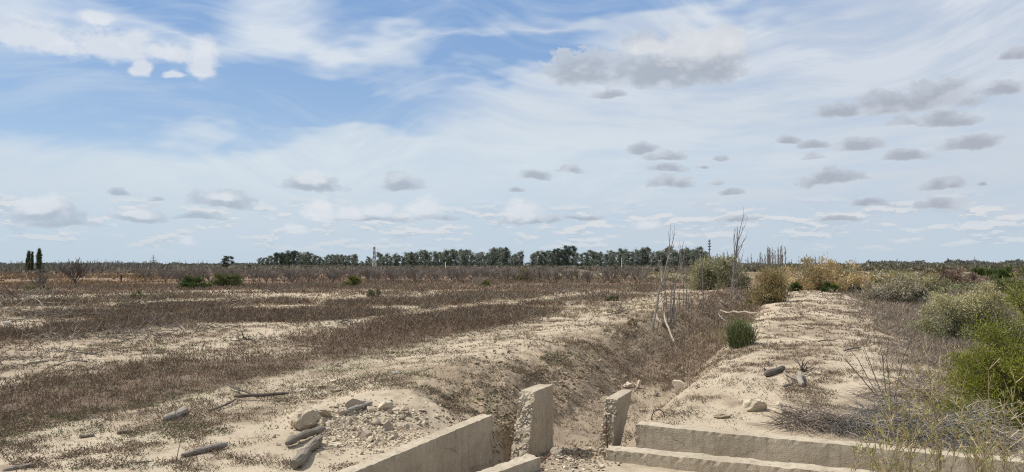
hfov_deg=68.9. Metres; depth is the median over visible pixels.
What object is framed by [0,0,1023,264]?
sky
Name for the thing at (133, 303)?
branch heap
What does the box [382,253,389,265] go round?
eucalyptus
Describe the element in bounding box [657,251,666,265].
eucalyptus
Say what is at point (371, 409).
rubble lump
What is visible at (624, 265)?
undergrowth
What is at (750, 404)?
boulder
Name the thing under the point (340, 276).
orchard tree
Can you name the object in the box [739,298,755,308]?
tan shrub
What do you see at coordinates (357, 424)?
rubble crumbs
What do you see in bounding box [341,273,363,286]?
green shrub
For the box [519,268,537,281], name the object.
orchard tree
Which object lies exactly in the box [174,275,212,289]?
green shrub
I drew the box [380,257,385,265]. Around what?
eucalyptus
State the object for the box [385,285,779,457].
ditch brush
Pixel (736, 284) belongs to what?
bare sapling
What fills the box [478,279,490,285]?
shrub
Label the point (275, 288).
branch heap
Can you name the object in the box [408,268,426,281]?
orchard tree
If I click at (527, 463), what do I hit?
concrete wall
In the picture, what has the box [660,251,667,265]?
eucalyptus
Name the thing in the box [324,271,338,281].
orchard tree
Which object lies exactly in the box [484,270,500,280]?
orchard tree
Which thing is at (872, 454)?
leggy weed
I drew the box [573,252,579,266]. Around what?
eucalyptus
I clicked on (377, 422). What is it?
rubble lump
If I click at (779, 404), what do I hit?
boulder
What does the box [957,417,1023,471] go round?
leggy weed
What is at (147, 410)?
weeds
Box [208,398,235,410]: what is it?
branch
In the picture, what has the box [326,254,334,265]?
eucalyptus
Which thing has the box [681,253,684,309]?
bare sapling
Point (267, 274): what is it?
orchard tree
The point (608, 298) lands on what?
brown shrub
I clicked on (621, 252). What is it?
eucalyptus
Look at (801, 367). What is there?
root clump
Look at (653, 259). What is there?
eucalyptus
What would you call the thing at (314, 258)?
eucalyptus
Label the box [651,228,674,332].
bare sapling
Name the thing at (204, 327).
branch heap
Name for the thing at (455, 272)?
orchard tree
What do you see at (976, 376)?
green shrub
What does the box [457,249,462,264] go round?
eucalyptus
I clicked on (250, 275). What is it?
orchard tree
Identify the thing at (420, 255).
eucalyptus
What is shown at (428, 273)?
orchard tree
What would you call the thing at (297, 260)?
eucalyptus
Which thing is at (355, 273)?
orchard tree
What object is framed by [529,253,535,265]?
eucalyptus
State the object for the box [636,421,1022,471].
concrete wall
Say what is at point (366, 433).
concrete chunk
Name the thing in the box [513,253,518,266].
eucalyptus
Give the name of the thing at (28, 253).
poplar
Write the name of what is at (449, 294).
branch heap
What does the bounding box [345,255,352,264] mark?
eucalyptus
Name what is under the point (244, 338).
branch heap
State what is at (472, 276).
orchard tree
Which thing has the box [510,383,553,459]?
concrete stub
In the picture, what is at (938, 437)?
leggy weed
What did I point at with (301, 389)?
stone
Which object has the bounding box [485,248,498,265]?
eucalyptus
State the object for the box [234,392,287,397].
branch
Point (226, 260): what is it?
eucalyptus
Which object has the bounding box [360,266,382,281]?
orchard tree
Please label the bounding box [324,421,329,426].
rubble lump
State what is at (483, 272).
orchard tree
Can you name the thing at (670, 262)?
eucalyptus
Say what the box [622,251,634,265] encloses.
eucalyptus
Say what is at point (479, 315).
dry red weeds
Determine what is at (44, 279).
bare tree
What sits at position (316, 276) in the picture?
orchard tree
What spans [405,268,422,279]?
orchard tree
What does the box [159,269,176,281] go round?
orchard tree
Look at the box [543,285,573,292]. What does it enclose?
branch heap
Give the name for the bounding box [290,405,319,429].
concrete chunk
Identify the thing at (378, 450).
concrete chunk
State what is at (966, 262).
distant treeline
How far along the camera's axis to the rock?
7.04 m
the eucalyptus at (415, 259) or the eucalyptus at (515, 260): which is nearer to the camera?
the eucalyptus at (515, 260)
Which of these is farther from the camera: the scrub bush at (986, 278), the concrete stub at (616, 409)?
the scrub bush at (986, 278)
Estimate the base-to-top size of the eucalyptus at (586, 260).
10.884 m
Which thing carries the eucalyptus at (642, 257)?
on the ground at (415, 402)
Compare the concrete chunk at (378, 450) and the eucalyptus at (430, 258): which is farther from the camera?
the eucalyptus at (430, 258)
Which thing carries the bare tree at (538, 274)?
on the ground at (415, 402)
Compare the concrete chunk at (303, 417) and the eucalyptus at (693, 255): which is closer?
the concrete chunk at (303, 417)
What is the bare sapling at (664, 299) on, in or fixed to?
on the ground at (415, 402)
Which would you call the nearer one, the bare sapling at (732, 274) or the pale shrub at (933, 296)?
the pale shrub at (933, 296)
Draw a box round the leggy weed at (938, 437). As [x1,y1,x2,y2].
[908,341,973,471]
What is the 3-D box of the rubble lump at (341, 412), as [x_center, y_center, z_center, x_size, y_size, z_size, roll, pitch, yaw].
[-1.939,2.022,8.547,0.095,0.088,0.067,18,-3,-17]
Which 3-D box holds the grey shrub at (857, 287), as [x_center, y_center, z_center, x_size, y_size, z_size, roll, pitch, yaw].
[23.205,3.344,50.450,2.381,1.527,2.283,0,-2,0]
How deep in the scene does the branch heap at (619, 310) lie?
22.59 m
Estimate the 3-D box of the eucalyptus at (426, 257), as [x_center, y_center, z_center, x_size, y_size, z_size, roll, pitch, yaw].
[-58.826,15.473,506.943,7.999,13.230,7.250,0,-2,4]
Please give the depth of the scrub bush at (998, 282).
57.27 m
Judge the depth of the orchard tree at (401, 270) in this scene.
109.63 m
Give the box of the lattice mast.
[372,247,375,266]
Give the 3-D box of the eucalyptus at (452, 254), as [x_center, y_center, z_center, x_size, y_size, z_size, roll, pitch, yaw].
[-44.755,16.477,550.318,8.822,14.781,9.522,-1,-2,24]
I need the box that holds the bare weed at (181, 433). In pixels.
[175,407,196,465]
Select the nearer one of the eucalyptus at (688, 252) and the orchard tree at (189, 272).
the orchard tree at (189, 272)
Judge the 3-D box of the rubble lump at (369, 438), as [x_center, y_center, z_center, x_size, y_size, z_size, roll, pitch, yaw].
[-1.450,2.077,7.632,0.053,0.077,0.089,40,-53,-21]
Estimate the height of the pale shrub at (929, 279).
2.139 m
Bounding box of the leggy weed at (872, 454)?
[847,412,929,471]
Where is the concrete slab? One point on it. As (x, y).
(351, 402)
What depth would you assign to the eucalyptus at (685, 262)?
514.46 m
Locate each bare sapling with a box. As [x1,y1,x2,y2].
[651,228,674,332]
[661,260,667,322]
[662,275,666,326]
[668,242,683,323]
[669,275,673,325]
[675,245,685,322]
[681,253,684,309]
[682,257,687,321]
[701,247,705,308]
[706,277,708,317]
[730,237,740,304]
[736,260,739,300]
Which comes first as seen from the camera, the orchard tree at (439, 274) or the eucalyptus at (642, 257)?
the orchard tree at (439, 274)
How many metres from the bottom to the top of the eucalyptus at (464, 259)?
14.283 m
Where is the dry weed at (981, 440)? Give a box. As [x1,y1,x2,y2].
[947,412,997,470]
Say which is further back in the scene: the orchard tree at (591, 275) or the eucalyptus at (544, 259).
the eucalyptus at (544, 259)
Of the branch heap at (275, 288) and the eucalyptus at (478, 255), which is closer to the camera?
the branch heap at (275, 288)
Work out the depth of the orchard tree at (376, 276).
94.17 m
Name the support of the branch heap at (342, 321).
on the ground at (415, 402)
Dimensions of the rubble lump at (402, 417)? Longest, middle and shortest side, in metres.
0.088 x 0.082 x 0.062 m
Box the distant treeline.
[0,258,1023,265]
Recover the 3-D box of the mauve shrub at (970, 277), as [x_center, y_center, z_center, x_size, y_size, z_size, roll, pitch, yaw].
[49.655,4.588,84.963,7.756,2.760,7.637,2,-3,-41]
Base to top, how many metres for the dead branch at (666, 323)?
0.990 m
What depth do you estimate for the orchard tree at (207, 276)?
93.34 m
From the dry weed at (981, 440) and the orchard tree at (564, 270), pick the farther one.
the orchard tree at (564, 270)
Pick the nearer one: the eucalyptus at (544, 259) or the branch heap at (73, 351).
the branch heap at (73, 351)
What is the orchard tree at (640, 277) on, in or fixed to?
on the ground at (415, 402)
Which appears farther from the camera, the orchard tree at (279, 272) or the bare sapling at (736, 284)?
the orchard tree at (279, 272)
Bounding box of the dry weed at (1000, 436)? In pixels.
[949,357,1023,471]
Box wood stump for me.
[163,406,187,419]
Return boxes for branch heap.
[0,261,81,319]
[0,285,78,299]
[0,339,116,366]
[10,299,100,319]
[21,316,110,343]
[78,312,173,342]
[81,304,138,317]
[114,306,199,335]
[115,290,205,308]
[181,318,262,331]
[217,292,258,304]
[225,331,269,342]
[264,281,302,291]
[328,316,358,324]
[414,302,452,309]
[431,291,467,296]
[455,291,484,299]
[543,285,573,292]
[604,297,630,315]
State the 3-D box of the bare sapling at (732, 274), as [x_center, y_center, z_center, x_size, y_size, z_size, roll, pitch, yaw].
[11.381,1.777,38.038,0.604,3.590,0.166,0,-2,0]
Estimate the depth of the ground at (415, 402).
10.99 m
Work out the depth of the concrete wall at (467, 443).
7.46 m
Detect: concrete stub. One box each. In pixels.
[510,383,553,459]
[597,389,632,459]
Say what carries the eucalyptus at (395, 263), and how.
on the ground at (415, 402)
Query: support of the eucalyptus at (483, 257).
on the ground at (415, 402)
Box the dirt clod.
[713,411,730,417]
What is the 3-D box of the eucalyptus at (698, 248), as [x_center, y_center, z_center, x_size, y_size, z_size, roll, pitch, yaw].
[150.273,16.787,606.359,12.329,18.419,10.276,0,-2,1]
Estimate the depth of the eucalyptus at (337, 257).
528.79 m
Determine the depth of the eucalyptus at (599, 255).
538.77 m
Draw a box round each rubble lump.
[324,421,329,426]
[338,410,345,415]
[367,406,375,412]
[367,436,374,441]
[373,419,380,425]
[399,413,405,419]
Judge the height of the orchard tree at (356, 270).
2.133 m
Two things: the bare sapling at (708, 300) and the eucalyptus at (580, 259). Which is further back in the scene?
the eucalyptus at (580, 259)
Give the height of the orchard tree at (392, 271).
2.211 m
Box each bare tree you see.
[28,270,49,290]
[54,257,96,283]
[473,276,484,286]
[536,268,545,281]
[552,269,565,282]
[584,270,593,282]
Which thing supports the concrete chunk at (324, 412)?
on the ground at (415, 402)
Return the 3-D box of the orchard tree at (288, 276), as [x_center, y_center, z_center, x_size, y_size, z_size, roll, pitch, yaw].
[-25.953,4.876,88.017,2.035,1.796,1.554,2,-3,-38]
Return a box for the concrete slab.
[344,398,364,407]
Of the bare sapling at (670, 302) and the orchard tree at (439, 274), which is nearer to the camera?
the bare sapling at (670, 302)
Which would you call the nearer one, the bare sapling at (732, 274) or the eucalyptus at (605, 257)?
the bare sapling at (732, 274)
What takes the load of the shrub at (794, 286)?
on the ground at (415, 402)
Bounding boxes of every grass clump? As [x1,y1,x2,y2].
[24,284,50,290]
[126,289,144,298]
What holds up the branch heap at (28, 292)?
on the ground at (415, 402)
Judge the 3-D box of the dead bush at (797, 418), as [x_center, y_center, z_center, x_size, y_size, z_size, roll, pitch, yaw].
[3.309,1.893,8.175,1.379,0.393,1.198,0,-2,0]
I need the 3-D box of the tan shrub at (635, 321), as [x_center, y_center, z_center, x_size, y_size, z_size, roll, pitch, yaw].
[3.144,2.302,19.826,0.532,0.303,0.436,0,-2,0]
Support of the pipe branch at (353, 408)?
on the rubble lump
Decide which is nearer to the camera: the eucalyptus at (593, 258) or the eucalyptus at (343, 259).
the eucalyptus at (343, 259)
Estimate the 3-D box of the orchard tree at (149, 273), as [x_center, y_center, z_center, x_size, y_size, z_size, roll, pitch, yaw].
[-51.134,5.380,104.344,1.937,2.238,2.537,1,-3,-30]
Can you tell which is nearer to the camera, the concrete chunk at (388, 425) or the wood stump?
the concrete chunk at (388, 425)
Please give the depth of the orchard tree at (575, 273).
93.26 m
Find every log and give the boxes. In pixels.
[285,426,325,445]
[290,434,322,468]
[763,365,785,376]
[796,371,804,385]
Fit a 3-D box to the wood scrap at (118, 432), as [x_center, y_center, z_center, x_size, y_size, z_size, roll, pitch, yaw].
[-4.090,2.068,7.884,0.153,0.047,0.056,2,-3,-37]
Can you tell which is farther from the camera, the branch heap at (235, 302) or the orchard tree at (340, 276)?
the orchard tree at (340, 276)
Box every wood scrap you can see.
[79,433,93,438]
[116,429,132,433]
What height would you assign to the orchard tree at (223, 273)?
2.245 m
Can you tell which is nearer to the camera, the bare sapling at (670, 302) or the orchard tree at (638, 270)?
the bare sapling at (670, 302)
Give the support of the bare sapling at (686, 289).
on the ground at (415, 402)
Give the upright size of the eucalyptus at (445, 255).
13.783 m
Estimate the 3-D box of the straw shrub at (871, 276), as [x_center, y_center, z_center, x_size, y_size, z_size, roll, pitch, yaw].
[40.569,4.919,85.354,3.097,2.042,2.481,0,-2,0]
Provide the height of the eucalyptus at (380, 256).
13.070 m
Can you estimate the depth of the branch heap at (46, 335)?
16.95 m
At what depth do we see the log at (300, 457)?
6.78 m
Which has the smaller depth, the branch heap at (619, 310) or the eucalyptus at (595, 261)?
the branch heap at (619, 310)
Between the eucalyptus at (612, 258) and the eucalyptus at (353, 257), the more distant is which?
the eucalyptus at (353, 257)
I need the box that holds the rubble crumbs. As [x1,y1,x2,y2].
[10,306,899,471]
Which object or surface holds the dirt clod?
on the ground at (415, 402)
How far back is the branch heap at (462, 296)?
35.54 m
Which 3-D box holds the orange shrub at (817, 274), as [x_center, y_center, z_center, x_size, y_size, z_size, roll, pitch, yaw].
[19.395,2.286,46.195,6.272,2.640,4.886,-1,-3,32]
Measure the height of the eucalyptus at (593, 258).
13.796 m
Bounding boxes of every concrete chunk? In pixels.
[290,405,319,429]
[318,408,331,417]
[328,442,342,446]
[357,429,371,437]
[373,448,383,452]
[377,401,393,409]
[383,420,392,430]
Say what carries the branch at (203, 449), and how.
on the ground at (415, 402)
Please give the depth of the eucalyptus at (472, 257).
485.82 m
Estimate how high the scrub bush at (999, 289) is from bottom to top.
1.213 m
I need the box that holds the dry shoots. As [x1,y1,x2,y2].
[823,330,913,414]
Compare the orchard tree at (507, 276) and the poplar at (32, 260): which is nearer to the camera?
the orchard tree at (507, 276)
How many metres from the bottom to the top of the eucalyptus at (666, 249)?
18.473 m
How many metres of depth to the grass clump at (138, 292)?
39.36 m
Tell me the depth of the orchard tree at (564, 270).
104.41 m
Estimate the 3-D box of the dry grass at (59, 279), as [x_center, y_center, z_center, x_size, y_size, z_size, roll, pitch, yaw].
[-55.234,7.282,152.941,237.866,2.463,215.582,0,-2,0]
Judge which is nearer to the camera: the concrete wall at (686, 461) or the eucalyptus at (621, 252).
the concrete wall at (686, 461)
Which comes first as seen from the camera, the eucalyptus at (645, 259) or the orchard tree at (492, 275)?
the orchard tree at (492, 275)
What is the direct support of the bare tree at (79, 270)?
on the ground at (415, 402)
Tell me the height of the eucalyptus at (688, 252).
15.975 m
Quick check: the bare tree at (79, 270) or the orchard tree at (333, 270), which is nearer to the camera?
the bare tree at (79, 270)
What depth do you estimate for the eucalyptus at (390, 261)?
485.50 m
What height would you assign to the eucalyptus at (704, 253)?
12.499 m
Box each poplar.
[25,258,27,273]
[26,250,30,273]
[30,251,33,275]
[34,248,41,269]
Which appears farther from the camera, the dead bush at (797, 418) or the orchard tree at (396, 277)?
the orchard tree at (396, 277)
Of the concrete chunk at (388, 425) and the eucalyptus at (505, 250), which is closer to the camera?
the concrete chunk at (388, 425)
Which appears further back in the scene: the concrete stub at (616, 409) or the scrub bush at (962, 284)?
the scrub bush at (962, 284)
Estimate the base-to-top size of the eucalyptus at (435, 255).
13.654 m
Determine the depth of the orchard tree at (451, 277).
93.16 m
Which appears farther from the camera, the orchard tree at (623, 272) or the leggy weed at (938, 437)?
the orchard tree at (623, 272)
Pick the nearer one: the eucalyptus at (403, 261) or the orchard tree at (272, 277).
the orchard tree at (272, 277)
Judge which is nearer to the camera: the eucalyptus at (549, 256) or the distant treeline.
the eucalyptus at (549, 256)
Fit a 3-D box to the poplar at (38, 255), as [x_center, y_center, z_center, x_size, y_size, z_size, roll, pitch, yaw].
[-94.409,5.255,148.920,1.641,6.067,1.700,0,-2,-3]
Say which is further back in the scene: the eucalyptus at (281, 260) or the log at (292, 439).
the eucalyptus at (281, 260)
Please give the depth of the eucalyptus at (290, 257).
502.20 m
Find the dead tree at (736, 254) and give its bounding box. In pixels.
[727,207,746,294]
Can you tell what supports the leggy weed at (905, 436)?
on the ground at (415, 402)
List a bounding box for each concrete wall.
[336,414,492,471]
[477,455,540,471]
[604,445,871,471]
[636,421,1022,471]
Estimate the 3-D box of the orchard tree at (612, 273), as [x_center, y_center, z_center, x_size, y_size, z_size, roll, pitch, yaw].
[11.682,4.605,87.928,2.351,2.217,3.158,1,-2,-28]
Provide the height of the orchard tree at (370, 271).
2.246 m
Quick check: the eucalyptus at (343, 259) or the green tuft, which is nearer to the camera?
the green tuft
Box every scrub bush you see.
[947,281,980,291]
[950,279,974,290]
[972,283,1016,294]
[976,275,989,281]
[983,275,1022,289]
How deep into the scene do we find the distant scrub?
249.12 m
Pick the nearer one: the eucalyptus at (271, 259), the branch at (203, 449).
the branch at (203, 449)
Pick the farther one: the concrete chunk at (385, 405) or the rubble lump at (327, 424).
the concrete chunk at (385, 405)
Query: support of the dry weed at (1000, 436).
on the ground at (415, 402)
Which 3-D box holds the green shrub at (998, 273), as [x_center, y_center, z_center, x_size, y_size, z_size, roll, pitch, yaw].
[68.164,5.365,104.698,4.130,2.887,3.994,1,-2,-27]
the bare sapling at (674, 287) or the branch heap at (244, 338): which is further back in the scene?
the bare sapling at (674, 287)
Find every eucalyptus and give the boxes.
[220,256,234,266]
[267,255,274,265]
[273,252,284,264]
[284,250,297,265]
[291,251,300,265]
[301,251,309,264]
[307,253,314,264]
[311,254,317,264]
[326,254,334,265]
[332,254,340,264]
[340,255,348,265]
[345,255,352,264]
[350,254,357,265]
[376,252,383,265]
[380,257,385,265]
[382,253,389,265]
[388,256,393,266]
[392,253,398,266]
[400,256,405,266]
[406,251,414,265]
[412,252,418,265]
[416,250,425,265]
[422,249,430,265]
[426,252,432,265]
[430,251,438,265]
[436,252,442,265]
[441,250,451,265]
[445,249,457,265]
[450,248,459,265]
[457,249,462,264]
[458,249,469,265]
[467,252,476,265]
[475,252,484,264]
[479,254,487,265]
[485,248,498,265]
[488,247,498,265]
[496,247,503,265]
[499,247,510,266]
[505,252,512,265]
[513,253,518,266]
[516,251,523,265]
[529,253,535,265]
[531,250,539,266]
[535,253,543,265]
[540,250,548,264]
[545,250,553,265]
[551,247,561,265]
[554,251,567,265]
[561,244,577,265]
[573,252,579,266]
[579,253,583,265]
[582,252,590,265]
[585,249,597,265]
[592,251,601,266]
[596,251,603,265]
[601,253,610,265]
[606,250,613,265]
[609,251,616,265]
[612,252,622,265]
[617,248,625,264]
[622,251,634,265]
[633,247,641,264]
[638,247,649,265]
[639,247,651,264]
[649,251,656,265]
[653,251,662,265]
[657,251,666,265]
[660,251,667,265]
[661,246,673,266]
[667,248,677,265]
[670,250,680,265]
[679,248,688,265]
[683,248,690,265]
[688,249,699,264]
[695,246,703,257]
[696,250,707,260]
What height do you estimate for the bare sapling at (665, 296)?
2.109 m
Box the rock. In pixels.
[550,447,561,454]
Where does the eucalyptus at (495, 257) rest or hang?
on the ground at (415, 402)
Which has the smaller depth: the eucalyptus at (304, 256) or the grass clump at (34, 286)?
the grass clump at (34, 286)
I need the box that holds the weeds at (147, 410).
[0,289,947,471]
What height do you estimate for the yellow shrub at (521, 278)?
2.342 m
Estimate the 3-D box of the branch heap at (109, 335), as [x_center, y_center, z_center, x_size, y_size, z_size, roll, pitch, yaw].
[-9.124,2.178,17.514,2.097,0.659,1.956,0,-2,0]
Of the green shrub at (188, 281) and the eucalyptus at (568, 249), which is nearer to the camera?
the green shrub at (188, 281)
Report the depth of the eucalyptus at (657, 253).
529.39 m
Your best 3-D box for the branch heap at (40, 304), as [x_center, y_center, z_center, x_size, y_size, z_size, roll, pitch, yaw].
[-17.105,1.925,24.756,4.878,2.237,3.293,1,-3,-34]
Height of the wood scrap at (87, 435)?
0.055 m
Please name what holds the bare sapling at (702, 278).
on the ground at (415, 402)
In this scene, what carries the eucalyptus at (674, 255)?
on the ground at (415, 402)
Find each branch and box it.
[2,463,34,470]
[181,442,227,456]
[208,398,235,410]
[225,383,253,393]
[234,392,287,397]
[344,401,372,412]
[662,308,676,349]
[720,310,757,314]
[758,332,816,341]
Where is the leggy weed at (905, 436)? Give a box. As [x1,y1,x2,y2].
[865,364,936,471]
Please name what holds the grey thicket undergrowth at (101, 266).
on the ground at (415, 402)
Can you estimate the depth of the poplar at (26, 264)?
147.57 m
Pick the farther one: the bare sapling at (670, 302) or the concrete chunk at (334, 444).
the bare sapling at (670, 302)
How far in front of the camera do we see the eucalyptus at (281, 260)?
470.60 m
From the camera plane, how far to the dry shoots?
8.44 m
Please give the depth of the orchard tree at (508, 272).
97.34 m
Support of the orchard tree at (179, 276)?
on the ground at (415, 402)
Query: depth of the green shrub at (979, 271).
115.52 m
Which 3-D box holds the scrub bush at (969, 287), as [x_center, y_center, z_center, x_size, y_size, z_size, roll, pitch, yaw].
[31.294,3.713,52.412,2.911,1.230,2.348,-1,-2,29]
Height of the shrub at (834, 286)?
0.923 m
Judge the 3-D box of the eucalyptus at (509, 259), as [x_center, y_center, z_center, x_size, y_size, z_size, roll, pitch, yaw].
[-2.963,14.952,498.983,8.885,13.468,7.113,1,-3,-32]
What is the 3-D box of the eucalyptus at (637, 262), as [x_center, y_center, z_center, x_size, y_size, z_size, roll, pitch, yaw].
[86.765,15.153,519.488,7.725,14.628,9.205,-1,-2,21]
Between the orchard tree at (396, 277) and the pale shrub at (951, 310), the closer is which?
the pale shrub at (951, 310)
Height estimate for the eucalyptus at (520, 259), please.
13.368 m
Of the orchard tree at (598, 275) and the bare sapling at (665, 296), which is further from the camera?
the orchard tree at (598, 275)
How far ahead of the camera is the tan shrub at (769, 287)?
31.57 m
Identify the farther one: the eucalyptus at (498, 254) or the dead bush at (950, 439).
the eucalyptus at (498, 254)
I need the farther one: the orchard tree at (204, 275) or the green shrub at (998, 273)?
the green shrub at (998, 273)
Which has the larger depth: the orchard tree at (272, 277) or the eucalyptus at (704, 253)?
the eucalyptus at (704, 253)
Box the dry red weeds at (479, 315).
[0,278,694,439]
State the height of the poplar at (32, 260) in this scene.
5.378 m
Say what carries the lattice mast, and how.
on the ground at (415, 402)
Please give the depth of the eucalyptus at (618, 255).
519.09 m
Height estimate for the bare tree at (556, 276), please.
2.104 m
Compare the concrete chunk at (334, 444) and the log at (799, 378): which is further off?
the log at (799, 378)
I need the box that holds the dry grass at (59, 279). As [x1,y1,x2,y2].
[0,267,692,293]
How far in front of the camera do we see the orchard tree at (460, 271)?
87.36 m
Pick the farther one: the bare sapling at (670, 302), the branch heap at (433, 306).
the branch heap at (433, 306)
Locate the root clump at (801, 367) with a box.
[794,358,821,372]
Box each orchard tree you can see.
[140,267,153,280]
[147,271,157,280]
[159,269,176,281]
[169,268,192,281]
[182,268,201,277]
[189,268,210,277]
[202,271,214,280]
[218,267,235,275]
[244,270,258,281]
[260,270,272,282]
[269,270,280,280]
[273,268,291,281]
[283,271,300,281]
[285,268,300,280]
[301,268,318,281]
[306,268,323,281]
[324,268,341,280]
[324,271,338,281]
[335,268,345,279]
[344,271,358,276]
[346,268,362,276]
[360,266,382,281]
[361,267,377,277]
[370,270,384,279]
[385,266,399,280]
[389,269,404,280]
[400,268,409,279]
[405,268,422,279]
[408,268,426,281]
[422,269,444,281]
[429,268,445,280]
[443,269,459,280]
[450,268,467,279]
[456,268,470,282]
[463,267,481,280]
[471,266,490,280]
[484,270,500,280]
[497,269,513,282]
[501,268,514,280]
[511,270,521,280]
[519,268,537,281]
[540,270,555,282]
[557,267,578,279]
[558,267,576,278]
[570,268,584,279]
[578,270,597,282]
[591,269,608,278]
[600,267,621,279]
[619,268,631,279]
[629,270,646,282]
[631,267,654,280]
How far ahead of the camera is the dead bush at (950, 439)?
7.30 m
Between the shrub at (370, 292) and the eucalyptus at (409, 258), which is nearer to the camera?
the shrub at (370, 292)
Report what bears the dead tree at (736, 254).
on the ground at (415, 402)
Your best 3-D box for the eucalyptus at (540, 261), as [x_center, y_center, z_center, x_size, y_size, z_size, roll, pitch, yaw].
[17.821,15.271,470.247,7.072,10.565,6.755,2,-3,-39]
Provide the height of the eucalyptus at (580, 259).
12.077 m
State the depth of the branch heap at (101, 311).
24.90 m
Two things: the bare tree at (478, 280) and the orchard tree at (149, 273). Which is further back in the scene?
the orchard tree at (149, 273)
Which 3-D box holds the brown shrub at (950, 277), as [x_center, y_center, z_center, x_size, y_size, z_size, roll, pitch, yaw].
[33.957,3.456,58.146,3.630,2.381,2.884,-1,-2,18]
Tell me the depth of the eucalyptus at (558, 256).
525.35 m
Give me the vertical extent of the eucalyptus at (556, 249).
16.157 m
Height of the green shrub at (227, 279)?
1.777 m
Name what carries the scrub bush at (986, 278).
on the ground at (415, 402)
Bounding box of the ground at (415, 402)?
[0,265,1023,471]
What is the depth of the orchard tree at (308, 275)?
88.17 m
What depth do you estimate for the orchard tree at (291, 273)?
93.49 m
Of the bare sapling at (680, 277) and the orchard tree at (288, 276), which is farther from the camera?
the orchard tree at (288, 276)
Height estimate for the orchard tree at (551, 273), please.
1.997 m
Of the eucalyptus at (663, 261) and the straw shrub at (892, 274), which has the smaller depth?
the straw shrub at (892, 274)
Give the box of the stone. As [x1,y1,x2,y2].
[295,388,308,391]
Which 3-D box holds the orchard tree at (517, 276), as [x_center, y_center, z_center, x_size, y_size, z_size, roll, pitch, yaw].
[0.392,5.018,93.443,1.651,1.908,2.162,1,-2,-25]
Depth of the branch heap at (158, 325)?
18.71 m
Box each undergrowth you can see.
[0,260,268,272]
[259,264,691,267]
[821,287,1023,398]
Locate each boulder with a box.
[743,398,766,411]
[771,401,786,413]
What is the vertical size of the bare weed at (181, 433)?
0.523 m
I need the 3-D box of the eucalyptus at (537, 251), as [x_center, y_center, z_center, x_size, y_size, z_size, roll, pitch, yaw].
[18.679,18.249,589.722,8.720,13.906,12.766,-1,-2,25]
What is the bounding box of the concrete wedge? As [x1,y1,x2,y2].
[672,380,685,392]
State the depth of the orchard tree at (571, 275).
98.61 m
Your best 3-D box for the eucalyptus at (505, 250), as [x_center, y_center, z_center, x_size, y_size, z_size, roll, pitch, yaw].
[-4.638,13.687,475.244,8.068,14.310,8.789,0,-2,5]
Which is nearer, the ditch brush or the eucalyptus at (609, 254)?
the ditch brush
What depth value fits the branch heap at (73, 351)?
13.38 m
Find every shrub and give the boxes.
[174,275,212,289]
[208,272,247,286]
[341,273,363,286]
[365,289,380,296]
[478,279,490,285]
[513,268,530,280]
[604,296,618,300]
[623,318,639,326]
[681,250,753,290]
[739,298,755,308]
[745,259,796,304]
[775,252,874,292]
[787,280,802,291]
[820,281,840,292]
[846,275,874,292]
[851,269,931,304]
[861,272,877,284]
[878,270,898,285]
[881,270,953,292]
[900,279,1023,343]
[916,265,984,285]
[918,268,1023,444]
[920,287,966,311]
[927,266,963,284]
[966,267,987,277]
[984,265,1014,280]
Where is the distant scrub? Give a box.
[0,261,1023,273]
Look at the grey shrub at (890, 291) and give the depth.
36.42 m
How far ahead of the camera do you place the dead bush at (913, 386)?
9.32 m
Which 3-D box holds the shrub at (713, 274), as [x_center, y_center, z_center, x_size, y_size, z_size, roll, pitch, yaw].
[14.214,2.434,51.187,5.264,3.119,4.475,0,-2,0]
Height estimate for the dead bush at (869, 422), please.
0.492 m
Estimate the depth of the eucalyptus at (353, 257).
594.89 m
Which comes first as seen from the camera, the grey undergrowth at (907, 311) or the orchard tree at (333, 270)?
the grey undergrowth at (907, 311)
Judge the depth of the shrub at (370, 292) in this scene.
41.00 m
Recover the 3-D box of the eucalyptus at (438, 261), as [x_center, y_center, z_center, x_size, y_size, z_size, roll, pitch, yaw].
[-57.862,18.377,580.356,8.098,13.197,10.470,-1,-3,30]
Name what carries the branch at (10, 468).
on the ground at (415, 402)
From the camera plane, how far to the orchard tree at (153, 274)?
110.33 m
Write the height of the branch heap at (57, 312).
0.691 m
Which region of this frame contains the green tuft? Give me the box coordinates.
[715,316,763,348]
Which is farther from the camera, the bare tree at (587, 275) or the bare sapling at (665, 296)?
the bare tree at (587, 275)
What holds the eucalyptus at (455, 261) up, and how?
on the ground at (415, 402)
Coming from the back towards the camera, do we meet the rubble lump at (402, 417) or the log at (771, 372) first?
the log at (771, 372)
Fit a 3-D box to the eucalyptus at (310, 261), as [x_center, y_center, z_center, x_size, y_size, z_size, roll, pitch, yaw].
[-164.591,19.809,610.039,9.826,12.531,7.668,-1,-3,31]
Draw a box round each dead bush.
[754,394,880,437]
[807,389,968,447]
[837,370,989,404]
[878,392,1023,456]
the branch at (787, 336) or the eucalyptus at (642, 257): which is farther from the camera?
the eucalyptus at (642, 257)
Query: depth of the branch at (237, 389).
10.22 m
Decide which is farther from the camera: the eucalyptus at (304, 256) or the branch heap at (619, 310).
the eucalyptus at (304, 256)

